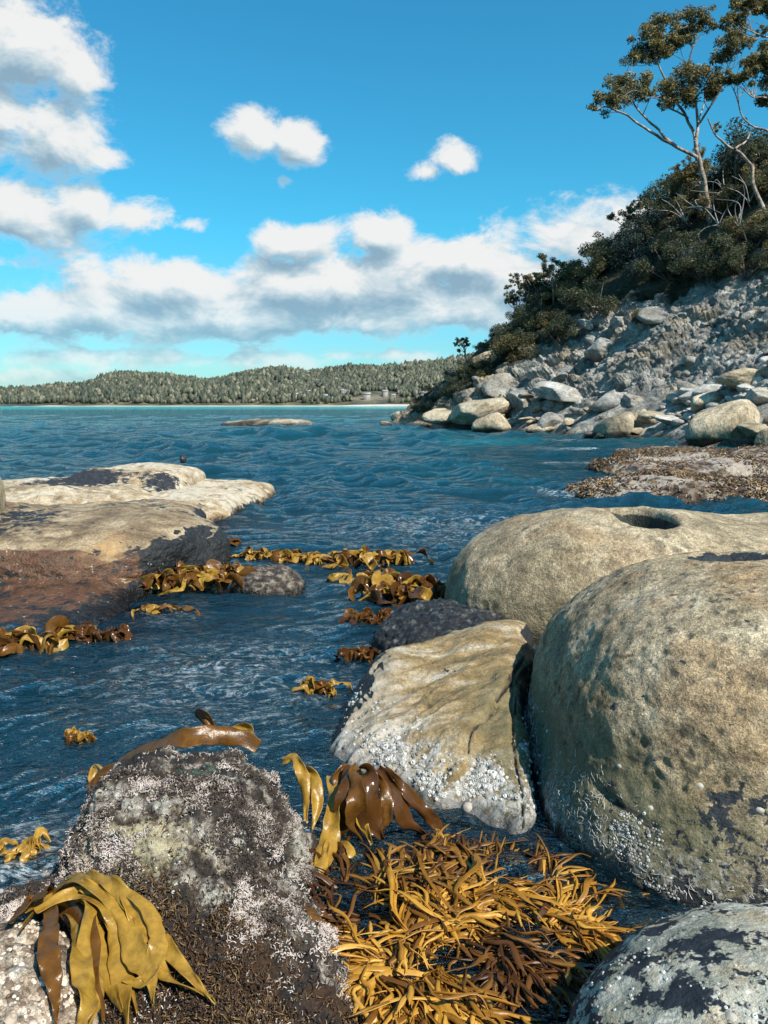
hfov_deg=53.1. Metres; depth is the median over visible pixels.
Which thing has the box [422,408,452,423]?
rock slab
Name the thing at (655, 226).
shrub
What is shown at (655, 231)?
shrub
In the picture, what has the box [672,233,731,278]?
shrub
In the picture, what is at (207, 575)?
kelp clump
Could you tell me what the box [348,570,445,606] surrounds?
kelp clump
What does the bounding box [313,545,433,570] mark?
kelp clump
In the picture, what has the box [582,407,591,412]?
beach boulder
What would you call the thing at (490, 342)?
shrub
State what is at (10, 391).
forest
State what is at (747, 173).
shrub
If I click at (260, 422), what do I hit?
offshore rock
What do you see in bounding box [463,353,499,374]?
shrub
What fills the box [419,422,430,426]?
boulder
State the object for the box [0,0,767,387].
sky
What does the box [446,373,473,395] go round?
shrub
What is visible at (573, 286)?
shrub
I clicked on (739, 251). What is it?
shrub
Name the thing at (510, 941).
strap weed
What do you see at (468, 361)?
shrub
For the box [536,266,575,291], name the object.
shrub
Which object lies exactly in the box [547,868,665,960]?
strap weed
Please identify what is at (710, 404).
beach stone
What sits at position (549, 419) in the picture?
rock block
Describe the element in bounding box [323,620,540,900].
slab
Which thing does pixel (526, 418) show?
beach boulder
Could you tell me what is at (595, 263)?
shrub
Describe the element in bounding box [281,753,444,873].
bull kelp
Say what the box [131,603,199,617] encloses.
kelp clump
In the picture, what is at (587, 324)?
rock block
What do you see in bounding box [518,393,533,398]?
beach boulder
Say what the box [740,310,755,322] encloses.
rock block
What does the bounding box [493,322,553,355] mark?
shrub
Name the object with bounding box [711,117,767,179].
shrub
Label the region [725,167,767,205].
shrub
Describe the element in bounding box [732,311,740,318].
rock block
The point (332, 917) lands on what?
strap weed
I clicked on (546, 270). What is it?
tree
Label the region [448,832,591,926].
strap weed
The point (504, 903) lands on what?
strap weed
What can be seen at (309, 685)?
kelp clump
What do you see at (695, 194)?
shrub
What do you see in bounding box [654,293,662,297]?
rock block
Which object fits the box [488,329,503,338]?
shrub
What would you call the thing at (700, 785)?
limpet
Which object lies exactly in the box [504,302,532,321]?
shrub
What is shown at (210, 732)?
bull kelp
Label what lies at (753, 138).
shrub
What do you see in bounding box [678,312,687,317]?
rock block
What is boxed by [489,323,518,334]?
shrub
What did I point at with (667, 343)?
cliff
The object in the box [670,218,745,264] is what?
shrub
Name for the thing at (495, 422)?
boulder
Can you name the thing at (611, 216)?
tree
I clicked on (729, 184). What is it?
shrub
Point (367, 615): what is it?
kelp clump
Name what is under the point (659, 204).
shrub
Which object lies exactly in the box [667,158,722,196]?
shrub
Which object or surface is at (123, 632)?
kelp clump
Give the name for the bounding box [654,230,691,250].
shrub
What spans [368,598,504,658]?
mussel rock
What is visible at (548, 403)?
rock block
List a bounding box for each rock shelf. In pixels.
[0,499,231,635]
[2,462,205,504]
[149,479,275,530]
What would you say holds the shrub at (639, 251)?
on the cliff
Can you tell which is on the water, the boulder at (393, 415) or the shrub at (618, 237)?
the boulder at (393, 415)
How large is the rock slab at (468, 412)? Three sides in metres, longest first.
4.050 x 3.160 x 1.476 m
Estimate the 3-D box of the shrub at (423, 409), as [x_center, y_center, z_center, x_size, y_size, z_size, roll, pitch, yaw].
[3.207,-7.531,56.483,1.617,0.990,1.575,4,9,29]
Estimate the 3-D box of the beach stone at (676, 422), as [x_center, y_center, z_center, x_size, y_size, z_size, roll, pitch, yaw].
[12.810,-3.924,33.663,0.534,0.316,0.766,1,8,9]
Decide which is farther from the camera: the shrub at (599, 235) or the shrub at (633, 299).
the shrub at (599, 235)
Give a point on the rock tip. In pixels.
(183, 458)
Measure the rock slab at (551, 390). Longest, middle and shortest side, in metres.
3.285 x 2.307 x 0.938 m
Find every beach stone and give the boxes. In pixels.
[654,415,678,424]
[670,419,683,425]
[671,397,681,403]
[675,387,691,395]
[677,385,702,400]
[683,413,691,421]
[692,384,721,395]
[705,402,718,408]
[724,396,733,401]
[732,394,745,400]
[736,383,754,392]
[752,375,763,381]
[758,356,767,363]
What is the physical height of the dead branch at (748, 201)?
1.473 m
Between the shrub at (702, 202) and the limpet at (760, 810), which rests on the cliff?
the shrub at (702, 202)
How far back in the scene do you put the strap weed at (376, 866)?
2.45 m
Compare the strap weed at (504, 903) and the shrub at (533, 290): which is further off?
the shrub at (533, 290)
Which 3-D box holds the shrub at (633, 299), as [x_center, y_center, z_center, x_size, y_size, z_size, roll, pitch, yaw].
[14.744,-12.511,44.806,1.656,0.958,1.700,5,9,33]
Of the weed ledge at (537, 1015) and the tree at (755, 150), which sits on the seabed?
the weed ledge at (537, 1015)
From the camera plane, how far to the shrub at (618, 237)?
50.60 m
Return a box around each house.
[363,392,370,399]
[381,390,388,396]
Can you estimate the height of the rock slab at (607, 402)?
1.031 m
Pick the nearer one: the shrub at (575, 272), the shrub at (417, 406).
the shrub at (575, 272)
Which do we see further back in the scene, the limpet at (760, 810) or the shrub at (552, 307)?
the shrub at (552, 307)
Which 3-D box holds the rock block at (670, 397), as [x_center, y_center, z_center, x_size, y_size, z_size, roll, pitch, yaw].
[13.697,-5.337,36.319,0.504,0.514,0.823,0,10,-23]
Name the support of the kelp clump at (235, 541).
on the water
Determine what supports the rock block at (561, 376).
on the cliff
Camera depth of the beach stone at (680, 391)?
35.33 m
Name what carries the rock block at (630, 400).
on the cliff
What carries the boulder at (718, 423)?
on the cliff
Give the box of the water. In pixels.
[0,406,767,1023]
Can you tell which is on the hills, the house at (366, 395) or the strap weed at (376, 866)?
the house at (366, 395)
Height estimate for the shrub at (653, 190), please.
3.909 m
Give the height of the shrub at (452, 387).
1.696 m
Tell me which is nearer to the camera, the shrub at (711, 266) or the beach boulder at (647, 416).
the beach boulder at (647, 416)
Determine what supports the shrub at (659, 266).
on the cliff
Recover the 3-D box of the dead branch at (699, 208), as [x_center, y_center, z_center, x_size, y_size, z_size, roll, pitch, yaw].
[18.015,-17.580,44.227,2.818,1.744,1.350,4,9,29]
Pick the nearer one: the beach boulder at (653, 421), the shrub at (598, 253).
the beach boulder at (653, 421)
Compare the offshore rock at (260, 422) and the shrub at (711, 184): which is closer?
the shrub at (711, 184)
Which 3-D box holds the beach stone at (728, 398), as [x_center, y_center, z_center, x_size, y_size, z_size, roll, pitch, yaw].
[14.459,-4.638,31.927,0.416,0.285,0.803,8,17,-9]
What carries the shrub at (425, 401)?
on the cliff
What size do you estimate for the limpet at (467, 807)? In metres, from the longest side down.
0.053 x 0.047 x 0.015 m
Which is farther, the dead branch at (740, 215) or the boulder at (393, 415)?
the boulder at (393, 415)
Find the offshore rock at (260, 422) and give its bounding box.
[221,418,313,425]
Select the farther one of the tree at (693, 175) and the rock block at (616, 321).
the tree at (693, 175)
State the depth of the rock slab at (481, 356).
51.79 m
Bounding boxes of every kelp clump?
[0,615,96,657]
[0,827,50,862]
[56,622,131,642]
[63,726,96,745]
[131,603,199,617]
[138,559,257,596]
[218,562,251,577]
[228,536,242,546]
[231,546,313,561]
[272,549,324,564]
[291,676,352,697]
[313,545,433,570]
[326,568,399,582]
[333,645,379,662]
[338,607,393,624]
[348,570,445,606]
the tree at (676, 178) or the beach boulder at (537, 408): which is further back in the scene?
the tree at (676, 178)
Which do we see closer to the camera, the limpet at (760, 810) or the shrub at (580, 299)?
the limpet at (760, 810)
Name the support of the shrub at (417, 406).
on the cliff
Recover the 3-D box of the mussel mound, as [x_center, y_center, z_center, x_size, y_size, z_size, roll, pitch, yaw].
[-1.005,0.682,6.656,0.650,0.433,0.690,0,8,0]
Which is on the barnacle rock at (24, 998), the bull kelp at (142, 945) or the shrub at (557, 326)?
the bull kelp at (142, 945)
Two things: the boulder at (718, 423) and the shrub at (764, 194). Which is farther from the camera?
the shrub at (764, 194)
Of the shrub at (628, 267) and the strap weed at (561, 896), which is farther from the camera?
the shrub at (628, 267)
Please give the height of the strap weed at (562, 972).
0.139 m
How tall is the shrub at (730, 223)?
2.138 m
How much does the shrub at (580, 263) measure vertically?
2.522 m
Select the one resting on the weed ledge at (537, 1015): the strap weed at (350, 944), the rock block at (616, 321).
the strap weed at (350, 944)
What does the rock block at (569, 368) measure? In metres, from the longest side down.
1.142 x 1.085 x 0.744 m
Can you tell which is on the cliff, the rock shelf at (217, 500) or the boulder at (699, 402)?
the boulder at (699, 402)
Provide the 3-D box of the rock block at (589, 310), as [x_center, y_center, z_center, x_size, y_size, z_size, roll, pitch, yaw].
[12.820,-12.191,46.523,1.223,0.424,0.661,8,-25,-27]
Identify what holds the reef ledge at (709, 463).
on the water
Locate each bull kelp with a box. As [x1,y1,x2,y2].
[7,869,215,1023]
[86,708,261,787]
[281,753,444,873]
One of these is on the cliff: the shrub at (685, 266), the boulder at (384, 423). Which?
the shrub at (685, 266)
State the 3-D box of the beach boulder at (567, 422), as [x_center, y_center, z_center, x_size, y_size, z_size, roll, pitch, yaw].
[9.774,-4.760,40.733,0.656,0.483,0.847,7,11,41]
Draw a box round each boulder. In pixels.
[0,477,6,513]
[380,421,391,425]
[390,411,402,420]
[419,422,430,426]
[444,506,767,645]
[472,412,511,432]
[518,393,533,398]
[518,417,534,420]
[526,423,554,432]
[527,550,767,917]
[531,404,543,411]
[562,418,574,426]
[566,902,767,1023]
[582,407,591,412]
[583,432,595,438]
[593,411,634,438]
[593,432,604,438]
[625,435,643,438]
[631,427,642,434]
[633,409,646,426]
[636,410,663,422]
[650,419,658,423]
[685,399,759,446]
[691,391,723,412]
[716,368,761,388]
[737,422,767,437]
[754,428,767,446]
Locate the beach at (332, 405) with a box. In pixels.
[46,404,409,405]
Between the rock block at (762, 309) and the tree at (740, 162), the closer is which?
the rock block at (762, 309)
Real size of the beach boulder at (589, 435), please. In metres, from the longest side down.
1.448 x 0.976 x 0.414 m
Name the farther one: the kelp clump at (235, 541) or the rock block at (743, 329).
the rock block at (743, 329)
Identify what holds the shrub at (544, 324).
on the cliff
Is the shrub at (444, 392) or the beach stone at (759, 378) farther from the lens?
the shrub at (444, 392)
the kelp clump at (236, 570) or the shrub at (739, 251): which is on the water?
the kelp clump at (236, 570)
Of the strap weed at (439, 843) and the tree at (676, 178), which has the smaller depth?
the strap weed at (439, 843)
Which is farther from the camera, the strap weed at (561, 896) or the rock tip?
the rock tip
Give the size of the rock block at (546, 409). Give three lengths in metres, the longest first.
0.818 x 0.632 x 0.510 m
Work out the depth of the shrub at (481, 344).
54.11 m
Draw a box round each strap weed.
[304,879,378,934]
[307,826,398,937]
[317,841,496,973]
[327,900,463,1023]
[335,934,550,1023]
[352,852,539,984]
[382,823,519,910]
[397,852,567,957]
[414,917,591,1023]
[445,886,597,1023]
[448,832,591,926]
[492,855,636,965]
[525,832,647,942]
[545,884,662,967]
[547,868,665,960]
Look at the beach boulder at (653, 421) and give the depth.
35.19 m
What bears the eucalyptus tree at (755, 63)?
on the cliff
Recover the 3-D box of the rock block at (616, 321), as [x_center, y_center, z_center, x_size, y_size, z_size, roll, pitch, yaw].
[13.424,-10.752,43.764,0.844,0.755,1.070,-2,8,-13]
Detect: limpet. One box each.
[461,802,471,812]
[696,783,703,788]
[724,1011,737,1021]
[756,807,764,813]
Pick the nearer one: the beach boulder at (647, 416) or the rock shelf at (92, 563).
the rock shelf at (92, 563)
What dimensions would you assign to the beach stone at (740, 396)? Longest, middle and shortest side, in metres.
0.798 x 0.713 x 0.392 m
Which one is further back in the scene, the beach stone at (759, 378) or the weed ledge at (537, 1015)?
the beach stone at (759, 378)
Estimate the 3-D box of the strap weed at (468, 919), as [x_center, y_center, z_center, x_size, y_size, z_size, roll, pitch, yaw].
[0.200,1.222,2.374,0.702,0.164,0.597,-6,10,-38]
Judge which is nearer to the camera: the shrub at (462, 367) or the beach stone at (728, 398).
the beach stone at (728, 398)
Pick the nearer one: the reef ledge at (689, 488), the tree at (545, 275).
the reef ledge at (689, 488)
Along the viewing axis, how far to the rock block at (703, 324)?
38.73 m
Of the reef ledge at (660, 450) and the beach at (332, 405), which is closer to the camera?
the reef ledge at (660, 450)
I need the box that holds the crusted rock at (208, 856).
[0,744,364,1023]
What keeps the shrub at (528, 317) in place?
on the cliff
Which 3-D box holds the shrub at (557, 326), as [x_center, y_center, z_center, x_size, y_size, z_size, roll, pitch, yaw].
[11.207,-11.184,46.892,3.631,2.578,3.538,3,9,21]
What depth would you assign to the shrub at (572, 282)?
48.75 m
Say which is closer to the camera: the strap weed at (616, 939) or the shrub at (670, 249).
the strap weed at (616, 939)
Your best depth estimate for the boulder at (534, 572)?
5.18 m
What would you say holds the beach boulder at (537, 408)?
on the cliff
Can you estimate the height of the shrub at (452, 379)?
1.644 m
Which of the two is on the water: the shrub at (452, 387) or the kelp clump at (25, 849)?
the kelp clump at (25, 849)
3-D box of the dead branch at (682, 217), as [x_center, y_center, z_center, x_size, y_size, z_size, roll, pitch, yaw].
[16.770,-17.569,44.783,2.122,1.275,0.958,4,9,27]
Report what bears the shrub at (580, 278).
on the cliff
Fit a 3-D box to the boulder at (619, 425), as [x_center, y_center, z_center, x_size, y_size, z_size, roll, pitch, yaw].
[11.000,-3.936,36.457,1.658,1.659,2.440,-1,8,-6]
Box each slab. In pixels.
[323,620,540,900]
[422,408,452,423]
[450,397,511,424]
[471,350,496,367]
[481,373,516,397]
[507,390,528,408]
[532,381,583,401]
[584,337,614,361]
[589,392,627,411]
[636,306,668,324]
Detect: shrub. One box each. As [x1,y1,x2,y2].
[414,401,421,412]
[418,392,437,409]
[418,406,428,412]
[421,384,431,393]
[438,368,461,391]
[438,381,458,396]
[441,369,457,379]
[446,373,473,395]
[447,375,471,392]
[447,380,461,398]
[453,372,469,381]
[455,360,477,375]
[457,366,474,373]
[459,369,476,385]
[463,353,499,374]
[463,356,486,369]
[472,339,489,348]
[476,364,496,376]
[484,336,496,346]
[487,328,532,356]
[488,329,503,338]
[488,332,540,362]
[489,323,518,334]
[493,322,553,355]
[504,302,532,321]
[508,293,550,326]
[513,292,558,329]
[526,284,558,306]
[533,311,557,327]
[535,297,562,314]
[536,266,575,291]
[541,309,578,346]
[542,265,600,299]
[546,265,583,283]
[557,277,602,301]
[558,275,621,318]
[559,240,631,278]
[565,285,581,299]
[566,239,616,277]
[567,242,612,271]
[578,269,603,281]
[592,225,637,248]
[601,228,636,247]
[601,229,662,271]
[609,206,689,253]
[619,252,658,283]
[622,290,648,301]
[626,308,640,323]
[632,228,700,280]
[633,193,688,229]
[636,173,714,212]
[638,217,689,245]
[653,213,675,227]
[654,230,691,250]
[656,241,696,274]
[662,259,685,273]
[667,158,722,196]
[667,245,736,285]
[669,187,736,226]
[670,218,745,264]
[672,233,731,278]
[675,186,720,208]
[687,158,733,190]
[693,242,715,256]
[698,247,764,277]
[708,156,767,198]
[710,255,756,276]
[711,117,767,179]
[711,125,767,173]
[712,213,767,254]
[718,241,767,280]
[720,169,764,202]
[721,160,767,203]
[721,204,767,242]
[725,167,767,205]
[732,175,767,202]
[751,251,767,267]
[757,240,767,259]
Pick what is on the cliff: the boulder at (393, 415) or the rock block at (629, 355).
the rock block at (629, 355)
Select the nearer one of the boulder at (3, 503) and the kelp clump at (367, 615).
the kelp clump at (367, 615)
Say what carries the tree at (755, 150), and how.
on the cliff
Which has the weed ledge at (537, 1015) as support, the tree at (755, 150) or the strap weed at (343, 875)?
the strap weed at (343, 875)
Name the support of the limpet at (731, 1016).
attached to the boulder at (704, 964)
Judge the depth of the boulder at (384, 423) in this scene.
54.48 m
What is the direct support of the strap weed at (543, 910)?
in the water
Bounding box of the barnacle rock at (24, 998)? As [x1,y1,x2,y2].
[0,916,108,1023]
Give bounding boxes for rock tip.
[180,454,186,462]
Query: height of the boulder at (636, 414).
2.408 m
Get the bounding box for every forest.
[0,381,78,403]
[6,351,474,403]
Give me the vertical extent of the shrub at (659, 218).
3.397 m
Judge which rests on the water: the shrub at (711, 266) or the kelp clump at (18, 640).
the kelp clump at (18, 640)
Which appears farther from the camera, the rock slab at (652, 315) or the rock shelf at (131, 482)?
the rock slab at (652, 315)
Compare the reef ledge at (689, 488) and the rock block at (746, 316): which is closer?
the reef ledge at (689, 488)
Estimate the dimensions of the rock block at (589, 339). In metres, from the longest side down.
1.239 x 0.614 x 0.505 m
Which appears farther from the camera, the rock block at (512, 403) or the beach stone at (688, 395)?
the rock block at (512, 403)
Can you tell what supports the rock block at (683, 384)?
on the cliff
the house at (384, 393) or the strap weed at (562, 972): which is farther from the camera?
the house at (384, 393)
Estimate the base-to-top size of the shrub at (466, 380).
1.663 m
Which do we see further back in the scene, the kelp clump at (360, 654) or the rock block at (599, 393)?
the rock block at (599, 393)
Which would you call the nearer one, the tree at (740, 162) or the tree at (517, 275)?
the tree at (740, 162)
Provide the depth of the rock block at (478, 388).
48.04 m
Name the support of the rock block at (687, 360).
on the cliff
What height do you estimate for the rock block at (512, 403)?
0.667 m
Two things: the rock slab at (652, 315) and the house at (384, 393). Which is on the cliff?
the rock slab at (652, 315)
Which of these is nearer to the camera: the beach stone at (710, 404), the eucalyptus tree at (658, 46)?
the beach stone at (710, 404)
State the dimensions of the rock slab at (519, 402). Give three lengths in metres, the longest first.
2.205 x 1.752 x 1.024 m
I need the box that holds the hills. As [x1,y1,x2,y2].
[0,370,413,405]
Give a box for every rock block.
[475,383,481,394]
[509,399,516,407]
[537,412,562,427]
[542,406,552,412]
[543,400,554,406]
[551,372,567,381]
[556,365,574,375]
[569,407,581,414]
[578,319,593,329]
[584,335,595,344]
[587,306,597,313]
[597,391,604,395]
[610,316,623,328]
[622,394,643,406]
[626,353,633,357]
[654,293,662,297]
[666,393,674,401]
[677,381,697,389]
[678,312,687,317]
[680,356,695,365]
[699,323,708,327]
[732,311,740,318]
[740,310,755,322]
[740,325,746,332]
[745,387,767,404]
[759,307,767,312]
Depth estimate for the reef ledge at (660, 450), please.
22.20 m
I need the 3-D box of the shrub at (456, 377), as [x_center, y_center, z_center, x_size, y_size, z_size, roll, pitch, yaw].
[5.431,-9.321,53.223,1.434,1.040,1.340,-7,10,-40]
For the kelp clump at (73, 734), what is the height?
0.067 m
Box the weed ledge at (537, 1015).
[322,898,593,1023]
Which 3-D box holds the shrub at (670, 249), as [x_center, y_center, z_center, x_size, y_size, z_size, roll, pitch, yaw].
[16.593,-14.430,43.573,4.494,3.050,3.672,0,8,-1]
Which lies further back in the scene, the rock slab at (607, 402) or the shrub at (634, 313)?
the shrub at (634, 313)
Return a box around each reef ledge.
[562,468,767,503]
[586,449,767,476]
[609,444,767,457]
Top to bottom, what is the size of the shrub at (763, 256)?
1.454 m
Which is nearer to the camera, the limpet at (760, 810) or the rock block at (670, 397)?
the limpet at (760, 810)
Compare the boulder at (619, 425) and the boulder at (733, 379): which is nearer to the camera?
the boulder at (733, 379)
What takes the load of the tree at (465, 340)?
on the cliff
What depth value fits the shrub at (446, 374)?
56.64 m
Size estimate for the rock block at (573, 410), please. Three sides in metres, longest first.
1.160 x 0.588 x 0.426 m
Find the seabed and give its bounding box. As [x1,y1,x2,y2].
[138,613,546,901]
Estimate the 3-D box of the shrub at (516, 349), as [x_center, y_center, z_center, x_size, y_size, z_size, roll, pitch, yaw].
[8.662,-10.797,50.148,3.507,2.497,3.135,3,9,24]
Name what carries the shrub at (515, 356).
on the cliff
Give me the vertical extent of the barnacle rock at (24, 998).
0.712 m
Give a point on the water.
(338, 478)
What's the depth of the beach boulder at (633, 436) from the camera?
34.48 m
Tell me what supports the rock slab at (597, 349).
on the cliff
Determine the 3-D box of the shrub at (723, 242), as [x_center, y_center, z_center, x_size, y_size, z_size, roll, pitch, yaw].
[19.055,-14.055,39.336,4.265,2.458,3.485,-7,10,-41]
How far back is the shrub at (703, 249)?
41.94 m
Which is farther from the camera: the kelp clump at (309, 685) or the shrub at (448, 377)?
the shrub at (448, 377)
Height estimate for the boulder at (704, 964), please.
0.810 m
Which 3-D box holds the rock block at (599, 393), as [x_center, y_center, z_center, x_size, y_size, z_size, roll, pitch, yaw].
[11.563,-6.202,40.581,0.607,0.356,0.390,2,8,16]
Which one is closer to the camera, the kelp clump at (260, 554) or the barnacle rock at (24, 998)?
the barnacle rock at (24, 998)
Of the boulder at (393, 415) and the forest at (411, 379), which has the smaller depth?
the boulder at (393, 415)
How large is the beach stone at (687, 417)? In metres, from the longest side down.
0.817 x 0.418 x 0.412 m
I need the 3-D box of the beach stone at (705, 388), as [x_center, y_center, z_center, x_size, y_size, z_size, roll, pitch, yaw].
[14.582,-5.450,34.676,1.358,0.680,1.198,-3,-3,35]
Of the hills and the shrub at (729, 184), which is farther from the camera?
the hills
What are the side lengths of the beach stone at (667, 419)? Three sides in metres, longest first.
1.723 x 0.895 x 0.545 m
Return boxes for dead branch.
[659,199,691,221]
[671,193,721,220]
[689,199,734,239]
[690,166,725,194]
[718,186,744,227]
[727,174,753,209]
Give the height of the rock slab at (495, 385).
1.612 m
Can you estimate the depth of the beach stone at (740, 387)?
31.50 m
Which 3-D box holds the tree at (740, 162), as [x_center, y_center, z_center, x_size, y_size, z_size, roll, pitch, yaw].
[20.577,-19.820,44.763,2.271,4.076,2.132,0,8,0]
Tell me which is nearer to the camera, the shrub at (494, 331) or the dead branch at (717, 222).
the dead branch at (717, 222)
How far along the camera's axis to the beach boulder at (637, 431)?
35.33 m
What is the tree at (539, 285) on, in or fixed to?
on the cliff
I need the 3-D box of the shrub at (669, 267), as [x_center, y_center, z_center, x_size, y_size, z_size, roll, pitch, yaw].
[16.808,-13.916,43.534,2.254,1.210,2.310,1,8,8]
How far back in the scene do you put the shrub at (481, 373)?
49.92 m
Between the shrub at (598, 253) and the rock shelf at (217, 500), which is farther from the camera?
the shrub at (598, 253)
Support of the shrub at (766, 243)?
on the cliff
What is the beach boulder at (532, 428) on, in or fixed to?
on the cliff
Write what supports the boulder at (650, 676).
on the seabed
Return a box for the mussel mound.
[230,564,305,595]
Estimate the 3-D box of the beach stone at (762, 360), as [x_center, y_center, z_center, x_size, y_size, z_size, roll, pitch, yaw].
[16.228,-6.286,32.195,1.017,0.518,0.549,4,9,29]
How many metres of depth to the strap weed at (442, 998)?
1.96 m
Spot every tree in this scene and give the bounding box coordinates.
[453,337,470,360]
[503,279,528,323]
[508,272,536,310]
[523,272,551,295]
[530,279,552,301]
[532,253,569,304]
[586,4,756,222]
[606,200,643,234]
[665,162,696,195]
[681,143,715,195]
[707,0,767,220]
[715,133,758,202]
[745,142,767,168]
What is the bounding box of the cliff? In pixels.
[388,180,767,447]
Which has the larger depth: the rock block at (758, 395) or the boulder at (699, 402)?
the boulder at (699, 402)
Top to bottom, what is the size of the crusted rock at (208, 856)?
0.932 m
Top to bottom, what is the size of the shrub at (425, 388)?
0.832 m
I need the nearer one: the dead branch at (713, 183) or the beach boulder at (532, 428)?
the beach boulder at (532, 428)
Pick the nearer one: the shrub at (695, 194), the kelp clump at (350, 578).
the kelp clump at (350, 578)
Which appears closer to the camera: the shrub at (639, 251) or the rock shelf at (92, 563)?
the rock shelf at (92, 563)
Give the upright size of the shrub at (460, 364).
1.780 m
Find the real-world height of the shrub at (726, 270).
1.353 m
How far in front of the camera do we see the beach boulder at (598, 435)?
36.06 m
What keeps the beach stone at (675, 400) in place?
on the cliff
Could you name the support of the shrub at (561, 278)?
on the cliff
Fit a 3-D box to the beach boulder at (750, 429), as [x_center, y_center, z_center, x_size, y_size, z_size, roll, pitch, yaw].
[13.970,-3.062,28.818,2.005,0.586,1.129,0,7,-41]
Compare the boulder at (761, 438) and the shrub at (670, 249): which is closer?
the boulder at (761, 438)
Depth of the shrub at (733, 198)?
43.13 m
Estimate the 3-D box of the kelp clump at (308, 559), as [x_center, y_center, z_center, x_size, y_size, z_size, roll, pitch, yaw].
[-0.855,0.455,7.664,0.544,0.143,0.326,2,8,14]
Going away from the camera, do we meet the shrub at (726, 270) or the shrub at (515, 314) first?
the shrub at (726, 270)
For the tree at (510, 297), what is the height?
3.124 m

